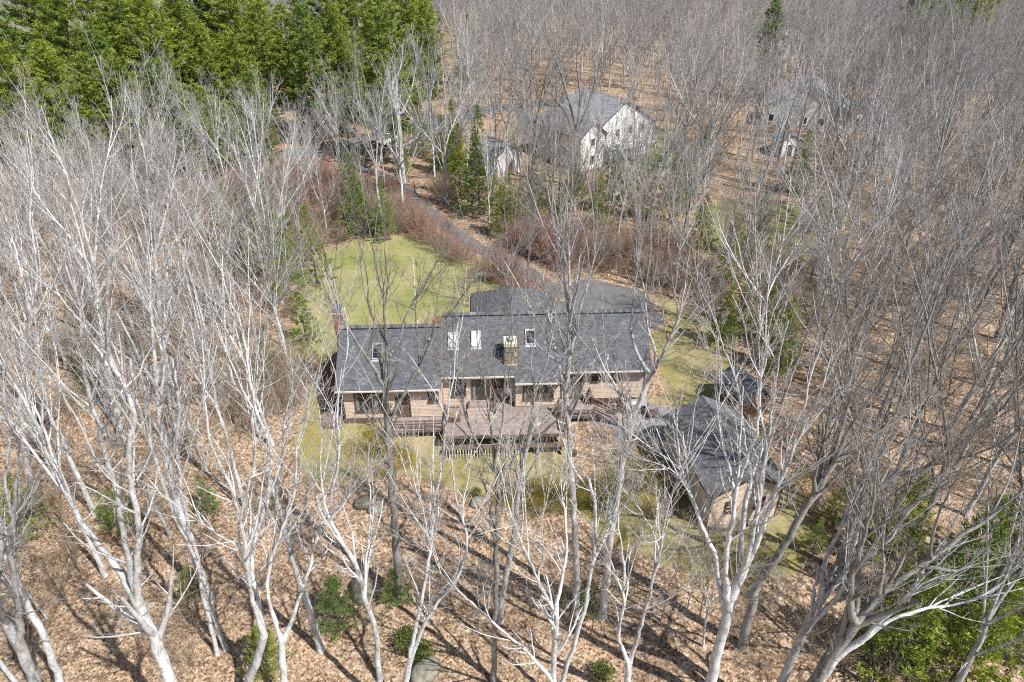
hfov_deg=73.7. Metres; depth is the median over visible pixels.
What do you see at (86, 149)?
bare tree
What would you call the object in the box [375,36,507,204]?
bare tree
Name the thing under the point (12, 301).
bare tree
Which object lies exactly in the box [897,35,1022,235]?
bare tree
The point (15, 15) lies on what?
pine tree
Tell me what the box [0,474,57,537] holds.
young pine
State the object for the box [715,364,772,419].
garden shed
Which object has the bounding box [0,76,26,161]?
pine tree
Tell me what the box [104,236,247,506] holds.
bare tree
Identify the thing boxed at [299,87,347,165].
bare tree
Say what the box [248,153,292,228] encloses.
sapling
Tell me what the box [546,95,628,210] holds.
bare tree
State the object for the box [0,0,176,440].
bare tree
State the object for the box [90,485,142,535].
young pine
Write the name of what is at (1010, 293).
bare tree
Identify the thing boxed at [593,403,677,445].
gravel patch
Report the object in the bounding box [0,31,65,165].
pine tree
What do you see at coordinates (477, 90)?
bare tree
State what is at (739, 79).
bare tree
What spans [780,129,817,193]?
hemlock tree
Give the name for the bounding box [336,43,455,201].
bare tree
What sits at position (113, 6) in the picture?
pine tree
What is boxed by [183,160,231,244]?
sapling
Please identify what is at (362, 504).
boulder
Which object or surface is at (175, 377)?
bare tree
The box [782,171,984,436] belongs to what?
bare tree
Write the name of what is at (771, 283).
bare tree
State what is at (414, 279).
lawn pole
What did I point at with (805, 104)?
bare tree
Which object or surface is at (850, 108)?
bare tree
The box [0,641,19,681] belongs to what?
bare tree
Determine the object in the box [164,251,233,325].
sapling
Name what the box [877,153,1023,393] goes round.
bare tree
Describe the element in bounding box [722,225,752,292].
sapling
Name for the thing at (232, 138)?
pine tree
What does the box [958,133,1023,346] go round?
bare tree
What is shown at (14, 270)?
bare tree
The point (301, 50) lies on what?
pine tree
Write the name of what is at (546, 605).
sapling
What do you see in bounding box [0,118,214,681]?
bare tree
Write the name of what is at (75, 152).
bare tree
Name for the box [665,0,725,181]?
bare tree
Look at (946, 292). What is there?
bare tree
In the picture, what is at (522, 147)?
bare tree
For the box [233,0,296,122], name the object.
pine tree
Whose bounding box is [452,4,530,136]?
bare tree
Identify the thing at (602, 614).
bare tree
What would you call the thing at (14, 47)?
pine tree
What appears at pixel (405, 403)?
door
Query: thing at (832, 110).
bare tree
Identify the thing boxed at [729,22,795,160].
bare tree
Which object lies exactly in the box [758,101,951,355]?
bare tree
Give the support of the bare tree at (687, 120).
on the ground at (670, 648)
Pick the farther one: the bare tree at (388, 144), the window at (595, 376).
the bare tree at (388, 144)
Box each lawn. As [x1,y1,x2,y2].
[279,232,518,373]
[284,289,835,594]
[500,110,691,176]
[686,196,850,266]
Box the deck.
[390,395,624,458]
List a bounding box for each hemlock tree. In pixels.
[334,152,378,237]
[392,132,413,173]
[407,94,434,155]
[429,113,458,172]
[440,98,468,165]
[444,122,473,196]
[453,13,480,86]
[454,103,500,214]
[485,183,512,237]
[551,192,568,226]
[686,192,718,249]
[706,285,742,348]
[711,221,748,287]
[729,271,767,331]
[743,285,782,351]
[760,296,805,377]
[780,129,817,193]
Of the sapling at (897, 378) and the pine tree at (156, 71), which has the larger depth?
the pine tree at (156, 71)
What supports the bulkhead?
on the front lawn at (676, 373)
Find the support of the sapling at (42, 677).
on the ground at (670, 648)
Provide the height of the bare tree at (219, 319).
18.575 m
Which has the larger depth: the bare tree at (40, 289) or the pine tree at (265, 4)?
the pine tree at (265, 4)
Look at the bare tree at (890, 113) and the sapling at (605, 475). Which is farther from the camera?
the bare tree at (890, 113)
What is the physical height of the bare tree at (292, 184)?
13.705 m
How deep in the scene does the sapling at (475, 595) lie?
37.92 m
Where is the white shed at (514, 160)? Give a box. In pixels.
[476,135,522,178]
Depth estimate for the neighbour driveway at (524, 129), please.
121.94 m
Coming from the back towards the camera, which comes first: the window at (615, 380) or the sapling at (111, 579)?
the window at (615, 380)
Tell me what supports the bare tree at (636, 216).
on the ground at (670, 648)
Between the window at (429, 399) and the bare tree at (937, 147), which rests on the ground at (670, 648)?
the bare tree at (937, 147)
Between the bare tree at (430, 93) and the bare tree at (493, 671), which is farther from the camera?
the bare tree at (430, 93)
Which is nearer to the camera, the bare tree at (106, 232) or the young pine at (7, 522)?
the young pine at (7, 522)
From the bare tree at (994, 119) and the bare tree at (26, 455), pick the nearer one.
the bare tree at (26, 455)
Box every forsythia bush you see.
[373,456,399,476]
[396,449,415,468]
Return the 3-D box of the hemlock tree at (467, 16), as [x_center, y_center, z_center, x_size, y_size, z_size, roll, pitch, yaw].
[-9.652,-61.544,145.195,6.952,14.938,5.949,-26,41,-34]
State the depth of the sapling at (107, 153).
86.53 m
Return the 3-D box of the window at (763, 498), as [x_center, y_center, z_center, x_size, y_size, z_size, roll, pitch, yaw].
[16.271,10.639,44.850,0.780,1.000,0.140,-5,33,-8]
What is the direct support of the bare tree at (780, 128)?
on the ground at (670, 648)
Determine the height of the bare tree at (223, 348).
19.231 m
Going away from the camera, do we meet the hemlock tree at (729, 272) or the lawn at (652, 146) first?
the hemlock tree at (729, 272)
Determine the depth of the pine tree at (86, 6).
118.29 m
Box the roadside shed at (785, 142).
[769,128,802,156]
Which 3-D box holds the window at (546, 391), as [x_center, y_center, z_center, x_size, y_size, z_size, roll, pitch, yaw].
[2.109,4.027,54.343,2.530,1.650,0.140,-1,33,-2]
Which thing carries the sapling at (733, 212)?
on the ground at (670, 648)
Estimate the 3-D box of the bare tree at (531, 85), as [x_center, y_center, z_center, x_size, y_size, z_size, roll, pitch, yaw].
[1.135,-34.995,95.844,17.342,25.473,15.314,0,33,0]
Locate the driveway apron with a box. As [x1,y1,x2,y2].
[554,276,674,336]
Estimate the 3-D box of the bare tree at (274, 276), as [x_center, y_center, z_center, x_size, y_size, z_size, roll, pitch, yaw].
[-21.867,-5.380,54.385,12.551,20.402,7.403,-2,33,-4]
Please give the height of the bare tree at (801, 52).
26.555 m
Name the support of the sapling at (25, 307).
on the ground at (670, 648)
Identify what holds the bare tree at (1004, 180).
on the ground at (670, 648)
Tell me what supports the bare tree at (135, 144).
on the ground at (670, 648)
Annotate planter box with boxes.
[446,406,460,421]
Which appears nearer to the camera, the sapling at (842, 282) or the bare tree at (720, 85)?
the sapling at (842, 282)
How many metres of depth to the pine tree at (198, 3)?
131.62 m
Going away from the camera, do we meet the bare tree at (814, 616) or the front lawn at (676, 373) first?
the bare tree at (814, 616)
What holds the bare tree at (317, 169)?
on the ground at (670, 648)
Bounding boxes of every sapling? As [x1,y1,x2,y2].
[0,483,48,619]
[0,538,57,681]
[1,147,54,303]
[1,259,52,365]
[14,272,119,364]
[25,166,75,249]
[27,462,100,550]
[34,488,94,573]
[36,286,113,338]
[39,236,89,345]
[53,239,128,374]
[55,202,101,280]
[62,223,132,377]
[64,559,130,612]
[85,305,121,399]
[86,257,209,419]
[100,123,116,208]
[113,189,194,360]
[131,173,173,260]
[135,424,199,511]
[146,352,207,455]
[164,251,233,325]
[170,317,199,375]
[175,320,224,417]
[179,133,223,189]
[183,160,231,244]
[194,124,237,186]
[198,206,265,362]
[198,372,255,505]
[200,362,233,427]
[233,123,286,207]
[244,188,283,255]
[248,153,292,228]
[288,183,326,233]
[295,483,353,559]
[306,195,342,234]
[313,95,354,196]
[313,446,351,500]
[354,417,409,503]
[380,548,442,601]
[398,469,440,555]
[434,429,469,472]
[436,499,514,632]
[452,160,489,212]
[489,484,538,559]
[490,142,519,203]
[491,142,519,211]
[507,379,563,490]
[509,576,573,651]
[533,133,551,195]
[535,142,582,213]
[537,154,564,216]
[562,115,589,200]
[576,443,635,519]
[579,536,635,638]
[598,156,628,232]
[621,472,676,569]
[643,177,665,240]
[644,200,672,244]
[648,500,707,621]
[653,504,748,606]
[662,185,697,224]
[667,511,779,647]
[671,209,692,253]
[672,483,749,617]
[672,519,728,610]
[705,502,830,626]
[717,182,755,266]
[721,198,785,276]
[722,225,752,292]
[731,243,749,282]
[765,225,792,280]
[769,313,818,397]
[778,196,813,262]
[796,234,858,324]
[814,242,873,345]
[823,406,875,473]
[828,258,874,348]
[836,478,925,627]
[838,267,872,332]
[848,162,925,305]
[848,252,887,332]
[852,310,909,406]
[859,205,896,285]
[879,330,948,417]
[880,212,931,258]
[908,306,962,397]
[922,153,965,285]
[926,302,991,404]
[927,344,967,408]
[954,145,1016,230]
[989,327,1023,446]
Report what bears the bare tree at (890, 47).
on the ground at (670, 648)
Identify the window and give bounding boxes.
[353,392,382,412]
[427,392,438,402]
[450,379,466,396]
[471,380,490,400]
[494,378,509,387]
[523,385,553,400]
[591,373,600,381]
[610,373,619,381]
[724,501,730,513]
[752,496,765,509]
[768,114,773,121]
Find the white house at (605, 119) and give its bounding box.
[536,86,656,170]
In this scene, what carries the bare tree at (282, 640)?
on the ground at (670, 648)
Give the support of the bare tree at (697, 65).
on the ground at (670, 648)
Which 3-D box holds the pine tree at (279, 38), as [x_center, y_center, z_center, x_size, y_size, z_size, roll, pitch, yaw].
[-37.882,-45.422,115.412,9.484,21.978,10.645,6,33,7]
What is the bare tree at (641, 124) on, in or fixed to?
on the ground at (670, 648)
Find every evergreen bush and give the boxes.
[393,622,423,655]
[413,639,434,663]
[471,486,481,496]
[591,658,616,681]
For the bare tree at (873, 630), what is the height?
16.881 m
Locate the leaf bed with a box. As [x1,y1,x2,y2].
[563,418,616,480]
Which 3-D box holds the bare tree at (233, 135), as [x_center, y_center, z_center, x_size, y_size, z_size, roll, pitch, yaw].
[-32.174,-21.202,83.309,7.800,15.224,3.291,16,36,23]
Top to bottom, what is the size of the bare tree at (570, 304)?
30.294 m
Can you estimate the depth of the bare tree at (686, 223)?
66.80 m
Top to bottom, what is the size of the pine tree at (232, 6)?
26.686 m
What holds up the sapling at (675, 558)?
on the ground at (670, 648)
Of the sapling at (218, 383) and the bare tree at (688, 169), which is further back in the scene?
the bare tree at (688, 169)
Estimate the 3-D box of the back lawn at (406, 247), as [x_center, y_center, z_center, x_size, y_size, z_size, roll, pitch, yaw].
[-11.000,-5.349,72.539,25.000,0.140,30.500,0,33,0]
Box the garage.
[663,395,791,529]
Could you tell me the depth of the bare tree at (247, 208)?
69.08 m
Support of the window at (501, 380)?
in the brown house at (620, 318)
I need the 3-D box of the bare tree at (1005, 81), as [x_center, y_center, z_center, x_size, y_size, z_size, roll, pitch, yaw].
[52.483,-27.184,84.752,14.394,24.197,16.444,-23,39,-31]
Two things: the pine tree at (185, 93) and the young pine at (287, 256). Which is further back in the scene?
the pine tree at (185, 93)
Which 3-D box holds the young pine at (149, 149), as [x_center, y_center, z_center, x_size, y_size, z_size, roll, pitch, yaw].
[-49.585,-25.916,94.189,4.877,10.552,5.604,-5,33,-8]
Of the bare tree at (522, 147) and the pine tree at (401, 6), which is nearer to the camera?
the bare tree at (522, 147)
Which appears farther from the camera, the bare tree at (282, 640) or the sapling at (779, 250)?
the sapling at (779, 250)
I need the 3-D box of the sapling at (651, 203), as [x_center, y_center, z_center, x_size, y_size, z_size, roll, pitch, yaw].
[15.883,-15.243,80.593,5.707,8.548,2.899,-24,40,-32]
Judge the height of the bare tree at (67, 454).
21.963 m
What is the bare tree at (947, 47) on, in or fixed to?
on the ground at (670, 648)
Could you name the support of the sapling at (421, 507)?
on the ground at (670, 648)
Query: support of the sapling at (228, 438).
on the ground at (670, 648)
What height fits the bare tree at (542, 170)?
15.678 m
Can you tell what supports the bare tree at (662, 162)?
on the ground at (670, 648)
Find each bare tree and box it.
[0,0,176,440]
[0,61,136,497]
[0,63,240,603]
[0,75,128,332]
[0,78,34,173]
[0,96,83,280]
[0,109,33,301]
[0,111,54,309]
[0,115,52,225]
[0,115,73,331]
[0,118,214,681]
[0,141,69,252]
[0,147,40,365]
[0,153,117,401]
[0,169,67,364]
[0,225,98,516]
[0,240,52,429]
[0,253,107,577]
[0,254,55,357]
[0,307,77,681]
[0,338,36,427]
[0,387,74,681]
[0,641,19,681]
[1,58,69,110]
[1,84,38,158]
[1,116,88,237]
[1,148,75,273]
[2,278,172,536]
[19,121,192,329]
[22,131,123,254]
[33,118,132,283]
[36,126,106,203]
[37,112,79,187]
[39,170,133,286]
[43,82,112,212]
[45,183,244,405]
[47,110,149,367]
[55,190,207,471]
[57,328,219,655]
[58,175,376,681]
[69,106,289,337]
[73,111,182,341]
[79,35,211,369]
[79,95,127,196]
[88,127,185,253]
[98,85,224,297]
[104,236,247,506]
[109,35,244,408]
[109,87,138,160]
[114,175,172,281]
[118,84,302,317]
[120,53,152,162]
[123,148,305,374]
[128,23,171,98]
[129,121,174,239]
[131,50,189,169]
[132,295,232,651]
[138,100,186,217]
[154,69,231,179]
[160,148,205,239]
[170,229,292,446]
[174,268,330,654]
[177,90,338,304]
[179,59,215,189]
[194,182,337,345]
[204,94,241,137]
[205,77,262,169]
[206,63,282,162]
[211,105,261,192]
[225,157,260,275]
[231,107,307,239]
[231,147,263,209]
[253,249,401,681]
[262,89,343,196]
[264,148,315,259]
[270,145,522,600]
[277,125,362,236]
[278,87,305,162]
[281,342,410,681]
[285,109,326,206]
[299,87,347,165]
[305,67,347,183]
[307,64,378,198]
[309,15,417,232]
[309,50,347,160]
[334,258,546,681]
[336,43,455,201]
[354,175,549,681]
[357,74,390,184]
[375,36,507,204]
[383,17,472,182]
[392,374,614,681]
[397,11,444,189]
[429,5,545,186]
[436,31,483,139]
[439,42,499,176]
[448,1,489,161]
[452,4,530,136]
[453,0,588,176]
[453,72,532,202]
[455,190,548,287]
[472,100,523,222]
[487,73,599,217]
[489,6,615,187]
[491,34,547,152]
[495,186,706,624]
[499,91,573,213]
[500,115,568,222]
[504,130,650,616]
[513,56,554,201]
[514,159,546,285]
[519,148,586,268]
[521,86,565,182]
[532,31,576,172]
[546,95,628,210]
[549,380,728,681]
[551,82,576,204]
[553,127,738,620]
[559,103,632,220]
[568,79,619,203]
[575,68,677,189]
[577,336,776,681]
[586,113,639,229]
[587,194,877,681]
[593,103,660,255]
[607,95,732,243]
[614,79,709,217]
[621,92,663,194]
[625,147,688,281]
[645,93,724,197]
[648,24,743,166]
[648,142,713,256]
[652,3,799,194]
[652,93,754,233]
[653,73,767,222]
[656,148,717,297]
[662,106,720,209]
[664,20,731,129]
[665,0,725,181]
[668,34,776,158]
[671,0,733,74]
[675,122,720,246]
[679,234,810,558]
[681,41,798,178]
[701,158,892,360]
[704,21,762,140]
[715,39,772,130]
[715,102,845,281]
[715,156,776,305]
[721,48,825,260]
[727,36,832,192]
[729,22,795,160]
[730,31,788,181]
[733,145,868,333]
[736,265,1015,651]
[747,51,787,168]
[754,31,787,149]
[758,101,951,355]
[759,0,854,162]
[761,191,1023,573]
[761,216,867,404]
[766,87,954,306]
[774,0,851,189]
[776,30,837,175]
[777,334,974,681]
[778,167,855,326]
[779,84,905,282]
[780,219,916,504]
[781,187,1023,564]
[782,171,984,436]
[796,0,900,85]
[798,6,851,133]
[802,15,919,187]
[804,22,953,229]
[805,182,886,381]
[806,0,936,139]
[806,22,864,167]
[806,358,1023,681]
[808,89,898,249]
[812,0,893,149]
[813,13,920,157]
[814,55,862,199]
[816,94,1023,333]
[823,486,1023,681]
[825,72,900,179]
[834,0,945,118]
[835,55,931,205]
[843,42,924,248]
[846,12,905,147]
[853,68,955,302]
[854,46,1023,296]
[860,17,925,92]
[861,85,1023,326]
[864,7,982,163]
[873,166,1021,427]
[874,15,1023,179]
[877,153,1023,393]
[879,37,951,268]
[883,73,980,250]
[885,22,1009,195]
[886,178,1023,491]
[896,11,1015,135]
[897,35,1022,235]
[903,0,1019,155]
[904,88,1023,372]
[908,160,1023,430]
[912,0,967,135]
[916,84,1023,316]
[920,0,1023,139]
[924,23,1016,187]
[926,25,1008,139]
[930,206,1023,600]
[937,0,1018,154]
[939,0,985,65]
[944,335,1023,681]
[945,12,1009,145]
[945,38,1023,246]
[946,97,1023,272]
[953,220,1023,470]
[955,373,1023,658]
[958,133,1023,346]
[960,71,1023,233]
[960,131,1023,339]
[962,239,1023,516]
[963,19,1023,190]
[968,37,1023,140]
[971,0,1023,154]
[975,62,1023,302]
[977,48,1023,204]
[978,147,1023,364]
[979,22,1023,208]
[982,146,1023,387]
[989,50,1023,165]
[992,76,1023,274]
[1000,14,1023,190]
[1003,102,1023,169]
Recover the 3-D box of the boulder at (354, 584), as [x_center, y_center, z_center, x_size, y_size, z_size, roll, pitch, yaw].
[-9.419,15.709,42.965,1.595,1.500,1.829,-29,43,-36]
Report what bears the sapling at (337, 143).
on the ground at (670, 648)
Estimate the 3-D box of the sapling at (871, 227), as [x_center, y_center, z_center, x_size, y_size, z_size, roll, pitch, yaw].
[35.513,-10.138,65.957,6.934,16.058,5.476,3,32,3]
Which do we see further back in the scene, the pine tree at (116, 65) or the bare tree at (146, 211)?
the pine tree at (116, 65)
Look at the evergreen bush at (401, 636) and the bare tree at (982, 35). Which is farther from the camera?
the bare tree at (982, 35)
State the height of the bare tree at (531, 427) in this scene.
28.039 m
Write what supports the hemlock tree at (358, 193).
on the ground at (670, 648)
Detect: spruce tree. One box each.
[848,564,959,681]
[852,470,940,579]
[884,493,1015,665]
[909,576,1023,681]
[952,493,1023,602]
[978,568,1023,678]
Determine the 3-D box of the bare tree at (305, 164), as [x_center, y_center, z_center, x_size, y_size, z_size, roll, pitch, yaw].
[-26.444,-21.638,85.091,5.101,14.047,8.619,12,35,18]
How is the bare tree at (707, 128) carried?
on the ground at (670, 648)
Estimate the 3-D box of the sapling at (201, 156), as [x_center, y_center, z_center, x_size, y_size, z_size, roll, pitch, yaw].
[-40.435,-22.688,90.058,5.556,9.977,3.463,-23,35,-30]
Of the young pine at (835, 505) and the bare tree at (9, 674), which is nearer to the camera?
the bare tree at (9, 674)
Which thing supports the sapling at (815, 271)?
on the ground at (670, 648)
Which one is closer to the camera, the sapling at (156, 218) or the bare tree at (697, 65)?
the sapling at (156, 218)
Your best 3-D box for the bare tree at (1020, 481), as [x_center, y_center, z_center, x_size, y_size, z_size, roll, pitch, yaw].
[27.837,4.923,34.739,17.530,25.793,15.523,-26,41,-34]
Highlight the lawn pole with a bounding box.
[412,258,416,310]
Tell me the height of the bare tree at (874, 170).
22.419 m
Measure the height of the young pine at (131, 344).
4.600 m
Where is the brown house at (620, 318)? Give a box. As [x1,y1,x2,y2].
[331,287,651,423]
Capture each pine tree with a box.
[0,0,69,63]
[0,17,34,119]
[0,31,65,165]
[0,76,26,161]
[9,0,81,54]
[20,38,94,138]
[22,76,92,170]
[25,38,102,154]
[31,0,102,124]
[61,50,134,166]
[66,0,133,88]
[77,27,133,129]
[88,46,166,154]
[91,0,161,77]
[93,0,144,50]
[108,0,188,81]
[114,0,207,96]
[130,57,201,159]
[138,70,158,137]
[150,0,224,93]
[152,81,210,167]
[154,68,207,139]
[157,0,216,85]
[177,90,222,165]
[178,20,241,125]
[179,110,228,179]
[182,0,225,50]
[192,85,231,143]
[193,0,246,57]
[203,0,270,87]
[209,102,254,171]
[212,29,272,126]
[231,0,289,105]
[231,69,279,139]
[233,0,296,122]
[243,111,282,169]
[260,1,309,135]
[276,0,341,147]
[292,0,355,86]
[293,0,375,136]
[327,0,394,111]
[344,0,426,163]
[355,0,417,91]
[375,0,439,119]
[394,0,449,101]
[407,0,454,135]
[748,0,789,96]
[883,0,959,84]
[926,0,967,46]
[937,0,1002,69]
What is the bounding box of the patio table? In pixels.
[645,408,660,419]
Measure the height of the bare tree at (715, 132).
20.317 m
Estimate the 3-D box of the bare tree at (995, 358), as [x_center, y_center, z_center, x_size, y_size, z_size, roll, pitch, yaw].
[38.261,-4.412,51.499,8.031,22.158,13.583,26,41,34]
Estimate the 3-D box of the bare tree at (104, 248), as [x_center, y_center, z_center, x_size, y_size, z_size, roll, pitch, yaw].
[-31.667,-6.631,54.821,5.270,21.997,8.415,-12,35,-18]
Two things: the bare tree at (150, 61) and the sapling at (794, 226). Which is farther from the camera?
the bare tree at (150, 61)
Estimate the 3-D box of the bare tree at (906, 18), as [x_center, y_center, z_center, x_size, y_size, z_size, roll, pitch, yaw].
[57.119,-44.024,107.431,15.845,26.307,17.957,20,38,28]
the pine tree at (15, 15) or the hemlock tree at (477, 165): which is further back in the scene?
the pine tree at (15, 15)
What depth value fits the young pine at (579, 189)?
89.97 m
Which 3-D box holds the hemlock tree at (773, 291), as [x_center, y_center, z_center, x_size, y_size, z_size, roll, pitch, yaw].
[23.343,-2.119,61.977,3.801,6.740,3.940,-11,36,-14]
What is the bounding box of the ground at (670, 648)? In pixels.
[0,0,1023,681]
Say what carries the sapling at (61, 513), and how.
on the ground at (670, 648)
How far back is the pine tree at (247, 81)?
107.96 m
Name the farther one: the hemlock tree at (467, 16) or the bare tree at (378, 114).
the hemlock tree at (467, 16)
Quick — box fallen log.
[345,535,372,550]
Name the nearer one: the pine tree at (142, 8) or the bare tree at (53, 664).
the bare tree at (53, 664)
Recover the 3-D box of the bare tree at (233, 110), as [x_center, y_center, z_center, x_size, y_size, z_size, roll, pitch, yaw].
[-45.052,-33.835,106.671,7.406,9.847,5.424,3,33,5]
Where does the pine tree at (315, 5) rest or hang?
on the ground at (670, 648)
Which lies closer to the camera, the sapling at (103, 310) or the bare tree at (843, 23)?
the sapling at (103, 310)
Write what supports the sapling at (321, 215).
on the ground at (670, 648)
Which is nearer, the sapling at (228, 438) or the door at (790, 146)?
the sapling at (228, 438)
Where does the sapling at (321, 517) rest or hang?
on the ground at (670, 648)
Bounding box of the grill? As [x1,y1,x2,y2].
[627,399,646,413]
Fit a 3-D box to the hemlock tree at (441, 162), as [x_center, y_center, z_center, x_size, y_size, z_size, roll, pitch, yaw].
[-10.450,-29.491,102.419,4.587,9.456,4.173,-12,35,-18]
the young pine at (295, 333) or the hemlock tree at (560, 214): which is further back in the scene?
the hemlock tree at (560, 214)
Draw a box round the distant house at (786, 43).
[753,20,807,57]
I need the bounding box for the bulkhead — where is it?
[323,400,343,428]
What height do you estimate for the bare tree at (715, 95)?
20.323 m
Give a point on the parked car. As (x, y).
(384, 142)
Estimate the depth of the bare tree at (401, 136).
94.06 m
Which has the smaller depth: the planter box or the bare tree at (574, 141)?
the planter box
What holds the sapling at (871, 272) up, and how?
on the ground at (670, 648)
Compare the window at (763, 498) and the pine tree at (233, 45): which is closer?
the window at (763, 498)
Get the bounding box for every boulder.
[350,578,375,605]
[354,494,374,509]
[367,504,380,514]
[411,655,440,681]
[470,496,484,507]
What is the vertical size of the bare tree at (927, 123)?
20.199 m
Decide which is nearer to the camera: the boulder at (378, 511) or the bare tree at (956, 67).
the boulder at (378, 511)
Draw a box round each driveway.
[325,152,572,300]
[511,102,545,157]
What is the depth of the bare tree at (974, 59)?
92.67 m
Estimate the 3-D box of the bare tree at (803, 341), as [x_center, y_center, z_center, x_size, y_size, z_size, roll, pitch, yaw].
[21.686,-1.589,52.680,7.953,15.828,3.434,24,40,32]
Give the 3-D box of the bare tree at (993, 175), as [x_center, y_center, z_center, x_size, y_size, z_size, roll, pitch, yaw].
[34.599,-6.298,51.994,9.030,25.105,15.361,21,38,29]
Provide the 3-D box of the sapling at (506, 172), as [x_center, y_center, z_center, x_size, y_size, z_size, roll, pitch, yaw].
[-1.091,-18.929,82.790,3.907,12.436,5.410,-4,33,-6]
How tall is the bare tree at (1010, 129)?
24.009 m
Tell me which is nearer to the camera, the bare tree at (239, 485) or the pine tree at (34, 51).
the bare tree at (239, 485)
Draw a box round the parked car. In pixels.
[374,133,397,145]
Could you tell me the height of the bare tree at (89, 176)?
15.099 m
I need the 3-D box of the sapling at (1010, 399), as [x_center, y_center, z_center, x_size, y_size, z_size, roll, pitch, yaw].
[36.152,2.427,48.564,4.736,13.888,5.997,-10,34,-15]
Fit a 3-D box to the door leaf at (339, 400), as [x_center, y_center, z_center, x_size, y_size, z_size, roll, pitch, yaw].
[-13.897,5.742,54.879,0.640,0.710,2.300,-1,33,-2]
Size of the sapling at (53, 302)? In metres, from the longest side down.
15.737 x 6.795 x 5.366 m
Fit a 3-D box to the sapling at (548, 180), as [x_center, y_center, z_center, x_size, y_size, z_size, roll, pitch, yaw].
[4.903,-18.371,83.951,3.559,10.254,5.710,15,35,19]
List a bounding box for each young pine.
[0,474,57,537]
[0,504,42,541]
[73,344,114,393]
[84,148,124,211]
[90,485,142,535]
[119,320,151,362]
[136,114,172,183]
[176,565,208,600]
[189,475,223,519]
[205,178,257,257]
[232,185,282,280]
[233,624,294,681]
[249,174,299,257]
[255,325,282,372]
[257,210,323,302]
[285,290,327,346]
[288,204,344,282]
[311,572,367,644]
[368,174,397,240]
[373,568,413,612]
[494,171,528,233]
[517,153,548,211]
[532,165,561,214]
[559,146,589,207]
[565,577,607,619]
[583,174,614,235]
[589,145,631,209]
[624,153,654,212]
[655,152,692,221]
[676,140,702,197]
[740,190,775,254]
[798,517,828,554]
[814,172,849,228]
[819,486,847,523]
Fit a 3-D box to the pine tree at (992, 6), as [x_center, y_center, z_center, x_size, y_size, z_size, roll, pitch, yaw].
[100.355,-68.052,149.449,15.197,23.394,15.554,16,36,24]
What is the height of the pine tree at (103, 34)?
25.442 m
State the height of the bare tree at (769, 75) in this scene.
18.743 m
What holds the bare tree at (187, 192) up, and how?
on the ground at (670, 648)
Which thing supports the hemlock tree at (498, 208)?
on the ground at (670, 648)
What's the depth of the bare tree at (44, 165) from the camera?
79.21 m
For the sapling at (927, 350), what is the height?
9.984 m
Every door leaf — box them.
[323,400,334,424]
[334,400,342,424]
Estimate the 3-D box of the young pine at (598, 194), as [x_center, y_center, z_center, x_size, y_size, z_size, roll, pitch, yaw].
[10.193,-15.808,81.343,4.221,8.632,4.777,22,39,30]
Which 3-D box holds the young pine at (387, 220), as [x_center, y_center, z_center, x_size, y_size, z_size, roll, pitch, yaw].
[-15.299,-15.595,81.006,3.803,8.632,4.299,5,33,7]
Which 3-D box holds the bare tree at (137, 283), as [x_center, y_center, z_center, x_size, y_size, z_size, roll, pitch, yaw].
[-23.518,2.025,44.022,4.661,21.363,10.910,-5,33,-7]
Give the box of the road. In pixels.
[81,95,570,186]
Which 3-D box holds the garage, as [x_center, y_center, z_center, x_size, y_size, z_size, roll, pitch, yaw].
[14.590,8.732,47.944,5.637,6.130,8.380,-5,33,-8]
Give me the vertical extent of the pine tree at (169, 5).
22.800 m
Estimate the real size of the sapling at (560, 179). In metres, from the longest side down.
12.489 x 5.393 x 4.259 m
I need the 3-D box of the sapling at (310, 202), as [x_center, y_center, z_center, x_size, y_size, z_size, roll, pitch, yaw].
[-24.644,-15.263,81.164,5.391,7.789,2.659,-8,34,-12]
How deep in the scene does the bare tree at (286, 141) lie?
87.72 m
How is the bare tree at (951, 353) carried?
on the ground at (670, 648)
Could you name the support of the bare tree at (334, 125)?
on the ground at (670, 648)
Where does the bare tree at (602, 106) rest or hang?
on the ground at (670, 648)
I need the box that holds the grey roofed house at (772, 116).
[762,75,888,132]
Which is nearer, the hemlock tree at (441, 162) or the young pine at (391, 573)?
the young pine at (391, 573)
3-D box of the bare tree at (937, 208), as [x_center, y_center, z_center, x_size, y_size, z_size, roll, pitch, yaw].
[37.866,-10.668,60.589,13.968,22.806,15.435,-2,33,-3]
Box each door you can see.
[395,394,411,416]
[570,375,582,398]
[748,399,761,418]
[787,145,791,155]
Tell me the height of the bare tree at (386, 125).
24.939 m
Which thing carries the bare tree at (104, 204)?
on the ground at (670, 648)
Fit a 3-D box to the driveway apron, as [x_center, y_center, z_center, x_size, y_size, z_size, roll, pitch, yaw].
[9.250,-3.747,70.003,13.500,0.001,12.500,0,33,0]

